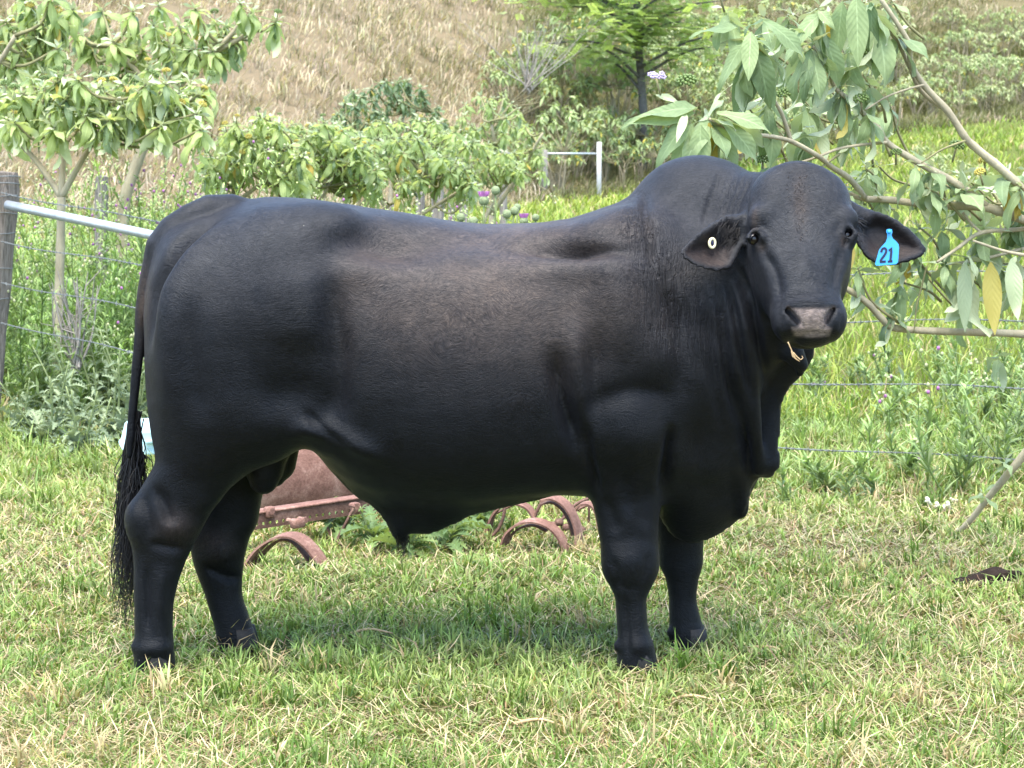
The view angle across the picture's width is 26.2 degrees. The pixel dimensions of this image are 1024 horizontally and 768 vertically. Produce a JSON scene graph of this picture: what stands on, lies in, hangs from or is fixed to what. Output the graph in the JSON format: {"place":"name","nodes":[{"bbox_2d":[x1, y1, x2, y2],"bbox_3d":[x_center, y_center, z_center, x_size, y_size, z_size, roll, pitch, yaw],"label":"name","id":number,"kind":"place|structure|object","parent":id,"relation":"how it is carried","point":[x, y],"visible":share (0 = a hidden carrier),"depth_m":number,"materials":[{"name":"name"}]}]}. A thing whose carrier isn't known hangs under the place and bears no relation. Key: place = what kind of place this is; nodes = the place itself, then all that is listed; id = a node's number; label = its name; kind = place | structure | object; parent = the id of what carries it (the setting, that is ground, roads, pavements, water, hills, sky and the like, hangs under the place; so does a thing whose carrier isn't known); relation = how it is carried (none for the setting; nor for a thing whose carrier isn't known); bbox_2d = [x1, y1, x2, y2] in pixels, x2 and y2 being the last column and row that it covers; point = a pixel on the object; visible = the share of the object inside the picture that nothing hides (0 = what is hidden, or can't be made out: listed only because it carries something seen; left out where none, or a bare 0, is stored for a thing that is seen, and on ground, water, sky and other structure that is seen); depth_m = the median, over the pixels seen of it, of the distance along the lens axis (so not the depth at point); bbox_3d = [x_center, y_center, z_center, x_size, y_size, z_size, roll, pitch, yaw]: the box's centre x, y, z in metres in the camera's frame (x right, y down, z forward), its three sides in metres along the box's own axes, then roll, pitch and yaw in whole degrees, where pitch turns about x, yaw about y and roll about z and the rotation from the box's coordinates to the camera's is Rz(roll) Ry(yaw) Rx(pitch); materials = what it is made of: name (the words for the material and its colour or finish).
{"place":"outdoors","nodes":[
{"label":"outdoors","id":0,"kind":"place"},
{"bbox_2d":[0,0,1023,767],"bbox_3d":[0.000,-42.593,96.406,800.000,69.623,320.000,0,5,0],"label":"pasture ground","id":1,"kind":"structure","parent":0,"point":[256,72],"depth_m":43.94,"materials":[{"name":"plant"}]},
{"bbox_2d":[0,378,60,435],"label":"thistle","id":2,"kind":"object","parent":1,"relation":"on","point":[27,398],"visible":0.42,"depth_m":12.52,"materials":[{"name":"green plant"}]},
{"bbox_2d":[0,361,82,448],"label":"thistle","id":3,"kind":"object","parent":1,"relation":"on","point":[41,427],"visible":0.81,"depth_m":12.03,"materials":[{"name":"green plant"}]},
{"bbox_2d":[0,0,83,99],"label":"wild tobacco tree","id":4,"kind":"object","parent":1,"relation":"on","point":[47,26],"visible":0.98,"depth_m":14.32,"materials":[{"name":"green plant"}]},
{"bbox_2d":[15,323,98,414],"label":"thistle","id":5,"kind":"object","parent":1,"relation":"on","point":[40,404],"visible":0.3,"depth_m":13.20,"materials":[{"name":"green plant"}]},
{"bbox_2d":[30,325,98,430],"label":"thistle","id":6,"kind":"object","parent":1,"relation":"on","point":[62,367],"visible":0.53,"depth_m":12.66,"materials":[{"name":"green plant"}]},
{"bbox_2d":[41,265,104,373],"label":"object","id":7,"kind":"object","parent":1,"relation":"on","point":[76,361],"visible":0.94,"depth_m":12.92,"materials":[{"name":"wood"}]},
{"bbox_2d":[44,386,120,455],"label":"thistle","id":8,"kind":"object","parent":1,"relation":"on","point":[73,435],"visible":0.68,"depth_m":11.66,"materials":[{"name":"green plant"}]},
{"bbox_2d":[68,294,131,421],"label":"thistle","id":9,"kind":"object","parent":1,"relation":"on","point":[85,366],"visible":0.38,"depth_m":13.01,"materials":[{"name":"green plant"}]},
{"bbox_2d":[0,59,218,391],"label":"wild tobacco tree","id":10,"kind":"object","parent":1,"relation":"on","point":[55,115],"visible":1,"depth_m":13.27,"materials":[{"name":"green plant"}]},
{"bbox_2d":[79,346,144,447],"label":"thistle","id":11,"kind":"object","parent":1,"relation":"on","point":[122,415],"visible":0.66,"depth_m":12.14,"materials":[{"name":"green plant"}]},
{"bbox_2d":[79,303,147,424],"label":"thistle","id":12,"kind":"object","parent":1,"relation":"on","point":[141,402],"visible":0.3,"depth_m":12.87,"materials":[{"name":"green plant"}]},
{"bbox_2d":[119,418,154,454],"bbox_3d":[-1.841,0.262,11.079,0.256,0.172,0.209,-3,6,-28],"label":"plastic tub","id":13,"kind":"object","parent":1,"relation":"on","point":[146,433],"visible":0.38,"depth_m":11.02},
{"bbox_2d":[2,127,346,419],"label":"tall weeds","id":14,"kind":"object","parent":1,"relation":"on","point":[28,309],"visible":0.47,"depth_m":14.26,"materials":[{"name":"green plant"}]},
{"bbox_2d":[66,0,289,332],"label":"wild tobacco tree","id":15,"kind":"object","parent":1,"relation":"on","point":[177,54],"visible":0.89,"depth_m":14.96,"materials":[{"name":"green plant"}]},
{"bbox_2d":[191,107,317,198],"bbox_3d":[-1.874,-1.036,16.156,0.938,1.965,0.967,0,5,0],"label":"wild tobacco shrub","id":16,"kind":"object","parent":1,"relation":"on","point":[234,142],"visible":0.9,"depth_m":15.82,"materials":[{"name":"green plant"}]},
{"bbox_2d":[94,175,506,315],"bbox_3d":[-0.876,-1.470,22.311,1.495,1.423,13.412,1,6,12],"label":"old post fence","id":17,"kind":"object","parent":1,"relation":"on","point":[435,213],"visible":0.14,"depth_m":15.98,"materials":[{"name":"grey wood"}]},
{"bbox_2d":[242,113,388,204],"bbox_3d":[-1.527,-1.107,16.959,1.187,1.931,0.946,0,5,0],"label":"wild tobacco shrub","id":18,"kind":"object","parent":1,"relation":"on","point":[352,163],"visible":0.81,"depth_m":16.66,"materials":[{"name":"green plant"}]},
{"bbox_2d":[299,496,365,542],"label":"thistle","id":19,"kind":"object","parent":1,"relation":"on","point":[338,523],"visible":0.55,"depth_m":9.07,"materials":[{"name":"green plant"}]},
{"bbox_2d":[241,112,468,202],"bbox_3d":[-1.591,-1.698,21.926,2.320,1.977,1.287,0,5,0],"label":"wild tobacco shrub","id":20,"kind":"object","parent":1,"relation":"on","point":[445,140],"visible":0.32,"depth_m":21.67,"materials":[{"name":"green plant"}]},
{"bbox_2d":[340,504,399,552],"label":"thistle","id":21,"kind":"object","parent":1,"relation":"on","point":[371,526],"visible":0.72,"depth_m":8.83,"materials":[{"name":"green plant"}]},
{"bbox_2d":[325,76,449,209],"bbox_3d":[-1.552,-2.651,27.900,1.649,2.553,1.643,0,5,0],"label":"wild tobacco shrub","id":22,"kind":"object","parent":1,"relation":"on","point":[354,103],"visible":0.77,"depth_m":27.46,"materials":[{"name":"green plant"}]},
{"bbox_2d":[310,129,482,215],"bbox_3d":[-1.096,-1.276,18.942,1.706,1.820,1.128,0,5,0],"label":"wild tobacco shrub","id":23,"kind":"object","parent":1,"relation":"on","point":[438,172],"visible":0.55,"depth_m":18.68,"materials":[{"name":"green plant"}]},
{"bbox_2d":[367,531,443,559],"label":"thistle","id":24,"kind":"object","parent":1,"relation":"on","point":[387,537],"visible":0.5,"depth_m":8.62,"materials":[{"name":"green plant"}]},
{"bbox_2d":[244,449,597,568],"bbox_3d":[-0.508,0.406,9.178,1.572,0.562,1.385,-2,6,-20],"label":"cultivator","id":25,"kind":"object","parent":1,"relation":"on","point":[312,485],"visible":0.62,"depth_m":8.96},
{"bbox_2d":[419,517,492,555],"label":"thistle","id":26,"kind":"object","parent":1,"relation":"on","point":[456,530],"visible":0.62,"depth_m":8.78,"materials":[{"name":"green plant"}]},
{"bbox_2d":[408,136,527,221],"bbox_3d":[-0.478,-1.704,22.941,1.287,1.764,1.125,0,5,0],"label":"wild tobacco shrub","id":27,"kind":"object","parent":1,"relation":"on","point":[496,167],"visible":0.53,"depth_m":22.65,"materials":[{"name":"green plant"}]},
{"bbox_2d":[456,186,518,223],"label":"flowering thistle","id":28,"kind":"object","parent":1,"relation":"on","point":[484,202],"visible":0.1,"depth_m":10.82,"materials":[{"name":"green plant"}]},
{"bbox_2d":[463,509,513,533],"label":"thistle","id":29,"kind":"object","parent":1,"relation":"on","point":[483,516],"visible":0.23,"depth_m":9.18,"materials":[{"name":"green plant"}]},
{"bbox_2d":[441,90,549,223],"bbox_3d":[-0.276,-2.442,26.895,1.468,2.342,1.525,0,5,0],"label":"wild tobacco shrub","id":30,"kind":"object","parent":1,"relation":"on","point":[528,150],"visible":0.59,"depth_m":26.58,"materials":[{"name":"green plant"}]},
{"bbox_2d":[477,57,517,97],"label":"hillside shrub","id":31,"kind":"object","parent":1,"relation":"on","point":[486,67],"visible":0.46,"depth_m":61.57,"materials":[{"name":"green plant"}]},
{"bbox_2d":[0,386,1023,767],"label":"grass","id":32,"kind":"structure","parent":1,"relation":"on","point":[30,472],"depth_m":7.00,"materials":[{"name":"plant"}]},
{"bbox_2d":[0,0,1023,221],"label":"hill grass","id":33,"kind":"structure","parent":1,"relation":"on","point":[1012,109],"depth_m":59.97,"materials":[{"name":"plant"}]},
{"bbox_2d":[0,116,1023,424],"bbox_3d":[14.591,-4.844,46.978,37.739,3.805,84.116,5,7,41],"label":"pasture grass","id":34,"kind":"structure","parent":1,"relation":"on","point":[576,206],"depth_m":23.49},
{"bbox_2d":[0,171,1023,459],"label":"barbed wire fence","id":35,"kind":"object","parent":1,"relation":"on","point":[10,205],"visible":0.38,"depth_m":12.33,"materials":[{"name":"grey metal"}]},
{"bbox_2d":[108,155,925,675],"bbox_3d":[-0.004,0.089,6.769,2.493,1.579,0.921,1,5,8],"label":"bull","id":36,"kind":"object","parent":1,"relation":"on","point":[630,367],"visible":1,"depth_m":6.45,"materials":[{"name":"black"}]},
{"bbox_2d":[875,229,898,265],"bbox_3d":[1.090,-0.397,6.396,0.070,0.107,0.014,0,5,0],"label":"ear tag","id":37,"kind":"object","parent":36,"relation":"hanging from","point":[888,252],"visible":1,"depth_m":6.39,"materials":[{"name":"blue plastic"}]},
{"bbox_2d":[491,49,544,115],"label":"hillside shrub","id":38,"kind":"object","parent":1,"relation":"on","point":[500,63],"visible":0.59,"depth_m":59.86,"materials":[{"name":"green plant"}]},
{"bbox_2d":[502,204,538,222],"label":"flowering thistle","id":39,"kind":"object","parent":1,"relation":"on","point":[524,216],"visible":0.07,"depth_m":11.13,"materials":[{"name":"green plant"}]},
{"bbox_2d":[480,59,562,152],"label":"hillside shrub","id":40,"kind":"object","parent":1,"relation":"on","point":[544,83],"visible":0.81,"depth_m":56.90,"materials":[{"name":"green plant"}]},
{"bbox_2d":[488,28,556,93],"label":"hillside shrub","id":41,"kind":"object","parent":1,"relation":"on","point":[506,52],"visible":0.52,"depth_m":62.81,"materials":[{"name":"green plant"}]},
{"bbox_2d":[449,2,606,93],"bbox_3d":[0.576,-8.450,54.425,4.067,2.539,1.978,1,6,14],"label":"dead bush","id":42,"kind":"object","parent":1,"relation":"on","point":[528,83],"visible":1,"depth_m":54.39,"materials":[{"name":"grey wood"}]},
{"bbox_2d":[498,51,560,115],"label":"hillside shrub","id":43,"kind":"object","parent":1,"relation":"on","point":[555,77],"visible":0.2,"depth_m":61.07,"materials":[{"name":"green plant"}]},
{"bbox_2d":[520,41,574,99],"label":"hillside shrub","id":44,"kind":"object","parent":1,"relation":"on","point":[557,52],"visible":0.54,"depth_m":62.52,"materials":[{"name":"green plant"}]},
{"bbox_2d":[511,104,591,194],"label":"hillside shrub","id":45,"kind":"object","parent":1,"relation":"on","point":[574,124],"visible":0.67,"depth_m":54.03,"materials":[{"name":"green plant"}]},
{"bbox_2d":[501,142,601,194],"bbox_3d":[0.954,-5.192,53.769,2.464,1.440,0.180,0,5,3],"label":"pipe rail fence","id":46,"kind":"object","parent":1,"relation":"on","point":[598,154],"visible":0.41,"depth_m":53.70,"materials":[{"name":"white metal"}]},
{"bbox_2d":[518,56,585,124],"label":"hillside shrub","id":47,"kind":"object","parent":1,"relation":"on","point":[580,78],"visible":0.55,"depth_m":60.87,"materials":[{"name":"green plant"}]},
{"bbox_2d":[530,141,582,185],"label":"hillside shrub","id":48,"kind":"object","parent":1,"relation":"on","point":[554,156],"visible":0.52,"depth_m":54.68,"materials":[{"name":"green plant"}]},
{"bbox_2d":[537,141,585,194],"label":"hillside shrub","id":49,"kind":"object","parent":1,"relation":"on","point":[567,160],"visible":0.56,"depth_m":54.42,"materials":[{"name":"green plant"}]},
{"bbox_2d":[531,13,595,84],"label":"hillside shrub","id":50,"kind":"object","parent":1,"relation":"on","point":[548,37],"visible":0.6,"depth_m":64.86,"materials":[{"name":"green plant"}]},
{"bbox_2d":[541,132,587,182],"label":"hillside shrub","id":51,"kind":"object","parent":1,"relation":"on","point":[563,139],"visible":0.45,"depth_m":56.15,"materials":[{"name":"green plant"}]},
{"bbox_2d":[555,28,604,84],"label":"hillside shrub","id":52,"kind":"object","parent":1,"relation":"on","point":[573,60],"visible":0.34,"depth_m":65.20,"materials":[{"name":"green plant"}]},
{"bbox_2d":[540,95,621,177],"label":"hillside shrub","id":53,"kind":"object","parent":1,"relation":"on","point":[600,112],"visible":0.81,"depth_m":56.71,"materials":[{"name":"green plant"}]},
{"bbox_2d":[563,88,606,118],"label":"hillside shrub","id":54,"kind":"object","parent":1,"relation":"on","point":[583,99],"visible":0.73,"depth_m":61.61,"materials":[{"name":"green plant"}]},
{"bbox_2d":[557,120,616,177],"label":"hillside shrub","id":55,"kind":"object","parent":1,"relation":"on","point":[594,129],"visible":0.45,"depth_m":57.06,"materials":[{"name":"green plant"}]},
{"bbox_2d":[579,129,631,185],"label":"hillside shrub","id":56,"kind":"object","parent":1,"relation":"on","point":[626,145],"visible":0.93,"depth_m":56.62,"materials":[{"name":"green plant"}]},
{"bbox_2d":[583,117,634,178],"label":"hillside shrub","id":57,"kind":"object","parent":1,"relation":"on","point":[631,135],"visible":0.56,"depth_m":57.34,"materials":[{"name":"green plant"}]},
{"bbox_2d":[563,7,656,93],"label":"hillside shrub","id":58,"kind":"object","parent":1,"relation":"on","point":[597,30],"visible":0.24,"depth_m":65.34,"materials":[{"name":"green plant"}]},
{"bbox_2d":[565,57,655,115],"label":"hillside shrub","id":59,"kind":"object","parent":1,"relation":"on","point":[603,83],"visible":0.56,"depth_m":61.60,"materials":[{"name":"green plant"}]},
{"bbox_2d":[581,95,656,167],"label":"hillside shrub","id":60,"kind":"object","parent":1,"relation":"on","point":[623,117],"visible":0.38,"depth_m":58.89,"materials":[{"name":"green plant"}]},
{"bbox_2d":[471,0,768,171],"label":"feathery tree","id":61,"kind":"object","parent":1,"relation":"on","point":[637,32],"visible":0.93,"depth_m":58.96,"materials":[{"name":"green plant"}]},
{"bbox_2d":[580,41,664,116],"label":"hillside shrub","id":62,"kind":"object","parent":1,"relation":"on","point":[620,88],"visible":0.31,"depth_m":61.45,"materials":[{"name":"green plant"}]},
{"bbox_2d":[594,144,651,188],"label":"hillside shrub","id":63,"kind":"object","parent":1,"relation":"on","point":[617,161],"visible":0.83,"depth_m":56.19,"materials":[{"name":"green plant"}]},
{"bbox_2d":[615,138,669,182],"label":"hillside shrub","id":64,"kind":"object","parent":1,"relation":"on","point":[638,142],"visible":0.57,"depth_m":57.18,"materials":[{"name":"green plant"}]},
{"bbox_2d":[271,172,1023,503],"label":"weeds","id":65,"kind":"object","parent":1,"relation":"on","point":[1008,425],"visible":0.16,"depth_m":11.10,"materials":[{"name":"green plant"}]},
{"bbox_2d":[625,124,671,172],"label":"hillside shrub","id":66,"kind":"object","parent":1,"relation":"on","point":[665,129],"visible":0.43,"depth_m":59.48,"materials":[{"name":"green plant"}]},
{"bbox_2d":[636,136,671,163],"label":"hillside shrub","id":67,"kind":"object","parent":1,"relation":"on","point":[646,144],"visible":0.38,"depth_m":56.67,"materials":[{"name":"green plant"}]},
{"bbox_2d":[631,70,678,127],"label":"hillside shrub","id":68,"kind":"object","parent":1,"relation":"on","point":[663,88],"visible":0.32,"depth_m":63.79,"materials":[{"name":"green plant"}]},
{"bbox_2d":[643,36,687,92],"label":"hillside shrub","id":69,"kind":"object","parent":1,"relation":"on","point":[666,64],"visible":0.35,"depth_m":66.69,"materials":[{"name":"green plant"}]},
{"bbox_2d":[647,72,711,104],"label":"hillside shrub","id":70,"kind":"object","parent":1,"relation":"on","point":[678,91],"visible":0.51,"depth_m":63.64,"materials":[{"name":"green plant"}]},
{"bbox_2d":[652,62,726,123],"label":"hillside shrub","id":71,"kind":"object","parent":1,"relation":"on","point":[707,84],"visible":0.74,"depth_m":63.18,"materials":[{"name":"green plant"}]},
{"bbox_2d":[677,65,728,107],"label":"hillside shrub","id":72,"kind":"object","parent":1,"relation":"on","point":[706,72],"visible":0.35,"depth_m":68.92,"materials":[{"name":"green plant"}]},
{"bbox_2d":[675,8,738,45],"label":"hillside shrub","id":73,"kind":"object","parent":1,"relation":"on","point":[713,17],"visible":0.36,"depth_m":75.38,"materials":[{"name":"green plant"}]},
{"bbox_2d":[705,63,782,102],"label":"hillside shrub","id":74,"kind":"object","parent":1,"relation":"on","point":[727,81],"visible":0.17,"depth_m":65.86,"materials":[{"name":"green plant"}]},
{"bbox_2d":[763,0,801,24],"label":"hillside shrub","id":75,"kind":"object","parent":1,"relation":"on","point":[778,3],"visible":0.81,"depth_m":83.93,"materials":[{"name":"green plant"}]},
{"bbox_2d":[621,0,1023,391],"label":"leaning tobacco tree","id":76,"kind":"object","parent":1,"relation":"on","point":[859,32],"visible":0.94,"depth_m":7.92,"materials":[{"name":"green plant"}]},
{"bbox_2d":[877,69,916,126],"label":"hillside shrub","id":77,"kind":"object","parent":1,"relation":"on","point":[904,93],"visible":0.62,"depth_m":71.32,"materials":[{"name":"green plant"}]},
{"bbox_2d":[897,137,940,167],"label":"hillside shrub","id":78,"kind":"object","parent":1,"relation":"on","point":[919,148],"visible":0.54,"depth_m":46.76,"materials":[{"name":"green plant"}]},
{"bbox_2d":[916,56,940,79],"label":"hillside shrub","id":79,"kind":"object","parent":1,"relation":"on","point":[924,60],"visible":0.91,"depth_m":79.96,"materials":[{"name":"green plant"}]},
{"bbox_2d":[908,71,956,115],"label":"hillside shrub","id":80,"kind":"object","parent":1,"relation":"on","point":[930,81],"visible":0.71,"depth_m":75.46,"materials":[{"name":"green plant"}]},
{"bbox_2d":[914,79,952,117],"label":"hillside shrub","id":81,"kind":"object","parent":1,"relation":"on","point":[940,92],"visible":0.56,"depth_m":75.59,"materials":[{"name":"green plant"}]},
{"bbox_2d":[914,151,968,197],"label":"hillside shrub","id":82,"kind":"object","parent":1,"relation":"on","point":[942,158],"visible":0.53,"depth_m":39.78,"materials":[{"name":"green plant"}]},
{"bbox_2d":[931,5,969,32],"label":"hillside shrub","id":83,"kind":"object","parent":1,"relation":"on","point":[955,12],"visible":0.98,"depth_m":92.03,"materials":[{"name":"green plant"}]},
{"bbox_2d":[939,25,981,67],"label":"hillside shrub","id":84,"kind":"object","parent":1,"relation":"on","point":[964,31],"visible":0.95,"depth_m":85.96,"materials":[{"name":"green plant"}]},
{"bbox_2d":[945,89,977,118],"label":"hillside shrub","id":85,"kind":"object","parent":1,"relation":"on","point":[962,96],"visible":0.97,"depth_m":74.21,"materials":[{"name":"green plant"}]},
{"bbox_2d":[934,54,990,107],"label":"hillside shrub","id":86,"kind":"object","parent":1,"relation":"on","point":[944,65],"visible":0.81,"depth_m":77.98,"materials":[{"name":"green plant"}]},
{"bbox_2d":[951,29,987,57],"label":"hillside shrub","id":87,"kind":"object","parent":1,"relation":"on","point":[980,39],"visible":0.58,"depth_m":88.72,"materials":[{"name":"green plant"}]},
{"bbox_2d":[965,84,995,112],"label":"hillside shrub","id":88,"kind":"object","parent":1,"relation":"on","point":[987,90],"visible":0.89,"depth_m":76.84,"materials":[{"name":"green plant"}]},
{"bbox_2d":[961,52,1008,108],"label":"hillside shrub","id":89,"kind":"object","parent":1,"relation":"on","point":[997,63],"visible":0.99,"depth_m":77.45,"materials":[{"name":"green plant"}]},
{"bbox_2d":[969,27,1001,56],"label":"hillside shrub","id":90,"kind":"object","parent":1,"relation":"on","point":[985,34],"visible":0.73,"depth_m":89.51,"materials":[{"name":"green plant"}]},
{"bbox_2d":[952,567,1021,588],"bbox_3d":[1.730,0.719,8.108,0.282,0.092,0.156,-2,6,-22],"label":"dung pad","id":91,"kind":"object","parent":1,"relation":"on","point":[995,571],"visible":0.59,"depth_m":8.06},
{"bbox_2d":[952,448,1023,534],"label":"fallen stick","id":92,"kind":"object","parent":1,"relation":"on","point":[1011,469],"visible":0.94,"depth_m":8.92,"materials":[{"name":"wood"}]},
{"bbox_2d":[974,40,1007,63],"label":"hillside shrub","id":93,"kind":"object","parent":1,"relation":"on","point":[985,49],"visible":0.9,"depth_m":88.36,"materials":[{"name":"green plant"}]},
{"bbox_2d":[977,84,1011,111],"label":"hillside shrub","id":94,"kind":"object","parent":1,"relation":"on","point":[997,89],"visible":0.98,"depth_m":76.75,"materials":[{"name":"green plant"}]},
{"bbox_2d":[981,16,1013,47],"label":"hillside shrub","id":95,"kind":"object","parent":1,"relation":"on","point":[1005,27],"visible":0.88,"depth_m":91.11,"materials":[{"name":"green plant"}]},
{"bbox_2d":[978,49,1020,96],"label":"hillside shrub","id":96,"kind":"object","parent":1,"relation":"on","point":[1000,57],"visible":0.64,"depth_m":80.49,"materials":[{"name":"green plant"}]},
{"bbox_2d":[987,29,1023,56],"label":"hillside shrub","id":97,"kind":"object","parent":1,"relation":"on","point":[1009,35],"visible":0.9,"depth_m":89.66,"materials":[{"name":"green plant"}]},
{"bbox_2d":[991,6,1023,41],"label":"hillside shrub","id":98,"kind":"object","parent":1,"relation":"on","point":[1012,16],"visible":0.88,"depth_m":92.57,"materials":[{"name":"green plant"}]},
{"bbox_2d":[995,63,1023,104],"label":"hillside shrub","id":99,"kind":"object","parent":1,"relation":"on","point":[1012,73],"visible":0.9,"depth_m":79.51,"materials":[{"name":"green plant"}]},
{"bbox_2d":[996,54,1023,84],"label":"hillside shrub","id":100,"kind":"object","parent":1,"relation":"on","point":[1013,61],"visible":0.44,"depth_m":84.20,"materials":[{"name":"green plant"}]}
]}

